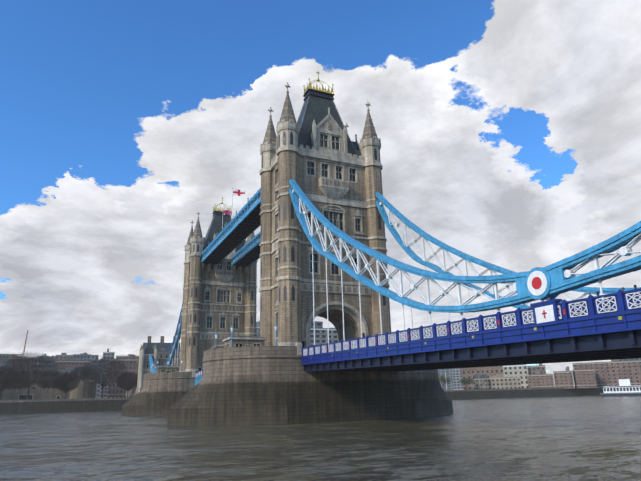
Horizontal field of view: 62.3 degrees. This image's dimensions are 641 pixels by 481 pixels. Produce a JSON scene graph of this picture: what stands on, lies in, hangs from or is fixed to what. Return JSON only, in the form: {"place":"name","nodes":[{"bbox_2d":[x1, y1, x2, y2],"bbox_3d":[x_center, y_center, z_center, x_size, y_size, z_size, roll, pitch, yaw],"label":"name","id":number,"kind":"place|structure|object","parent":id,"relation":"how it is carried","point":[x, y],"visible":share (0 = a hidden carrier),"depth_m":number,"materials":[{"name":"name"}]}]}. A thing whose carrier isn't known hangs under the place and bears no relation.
{"place":"outdoors","nodes":[
{"label":"outdoors","id":0,"kind":"place"},
{"bbox_2d":[0,386,603,414],"bbox_3d":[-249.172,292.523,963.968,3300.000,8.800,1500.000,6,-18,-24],"label":"quay","id":1,"kind":"structure","parent":0,"point":[32,406],"depth_m":241.97,"materials":[{"name":"stone"}]},
{"bbox_2d":[18,330,27,355],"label":"tower crane","id":2,"kind":"object","parent":1,"relation":"on","point":[24,345],"visible":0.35,"depth_m":482.80,"materials":[{"name":"metal"}]},
{"bbox_2d":[0,363,96,399],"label":"tower of london walls","id":3,"kind":"structure","parent":1,"relation":"on","point":[85,389],"depth_m":272.59,"materials":[{"name":"stone"}]},
{"bbox_2d":[0,350,137,399],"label":"trees","id":4,"kind":"object","parent":1,"relation":"on","point":[8,380],"visible":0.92,"depth_m":260.77,"materials":[{"name":"brown plant"}]},
{"bbox_2d":[0,336,179,397],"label":"city buildings","id":5,"kind":"structure","parent":1,"relation":"on","point":[65,360],"depth_m":354.19,"materials":[{"name":"brick"}]},
{"bbox_2d":[126,342,179,396],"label":"abutment","id":6,"kind":"object","parent":1,"relation":"on","point":[144,354],"visible":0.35,"depth_m":252.71,"materials":[{"name":"stone"}]},
{"bbox_2d":[149,303,182,372],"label":"suspension chain","id":7,"kind":"structure","parent":6,"relation":"on","point":[173,349],"depth_m":193.68,"materials":[{"name":"metal"}]},
{"bbox_2d":[439,373,476,387],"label":"trees","id":8,"kind":"object","parent":1,"relation":"on","point":[442,378],"visible":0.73,"depth_m":339.80,"materials":[{"name":"green plant"}]},
{"bbox_2d":[439,358,640,389],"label":"buildings","id":9,"kind":"structure","parent":1,"relation":"on","point":[594,374],"depth_m":373.43,"materials":[{"name":"brown brick"}]},
{"bbox_2d":[0,395,640,480],"bbox_3d":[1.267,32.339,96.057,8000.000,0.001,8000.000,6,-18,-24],"label":"river water","id":10,"kind":"structure","parent":0,"point":[581,438],"depth_m":43.55,"materials":[{"name":"grey liquid"}]},
{"bbox_2d":[121,360,194,415],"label":"pier","id":11,"kind":"structure","parent":10,"relation":"in","point":[165,388],"depth_m":155.13,"materials":[{"name":"stone"}]},
{"bbox_2d":[179,197,257,371],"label":"tower","id":12,"kind":"structure","parent":11,"relation":"on","point":[221,300],"depth_m":172.51,"materials":[{"name":"stone"}]},
{"bbox_2d":[167,325,452,425],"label":"pier","id":13,"kind":"structure","parent":10,"relation":"in","point":[250,380],"depth_m":84.96,"materials":[{"name":"stone"}]},
{"bbox_2d":[194,369,202,385],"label":"bascule span","id":14,"kind":"object","parent":13,"relation":"attached to","point":[198,376],"visible":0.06,"depth_m":152.84,"materials":[{"name":"metal"}]},
{"bbox_2d":[259,72,390,347],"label":"tower","id":15,"kind":"structure","parent":13,"relation":"on","point":[323,161],"depth_m":101.91,"materials":[{"name":"stone"}]},
{"bbox_2d":[201,188,260,273],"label":"high-level walkways","id":16,"kind":"structure","parent":15,"relation":"attached to","point":[243,224],"depth_m":151.83,"materials":[{"name":"blue metal"}]},
{"bbox_2d":[600,379,640,395],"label":"boat","id":17,"kind":"object","parent":10,"relation":"on","point":[624,388],"visible":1,"depth_m":279.61,"materials":[{"name":"white metal"}]},
{"bbox_2d":[0,0,640,385],"label":"sky","id":18,"kind":"structure","parent":0,"point":[509,131],"materials":[{"name":"white"}]},
{"bbox_2d":[256,321,439,381],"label":"tower hotel","id":19,"kind":"structure","parent":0,"point":[321,334],"depth_m":324.78,"materials":[{"name":"concrete"}]},
{"bbox_3d":[53.007,-14.379,-8.640,26.771,34.000,65.000,6,-18,-24],"label":"abutment","id":20,"kind":"object","parent":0,"visible":0},
{"bbox_2d":[289,179,640,371],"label":"suspension bridge span","id":21,"kind":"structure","parent":20,"relation":"on","point":[590,327],"depth_m":50.61,"materials":[{"name":"metal"}]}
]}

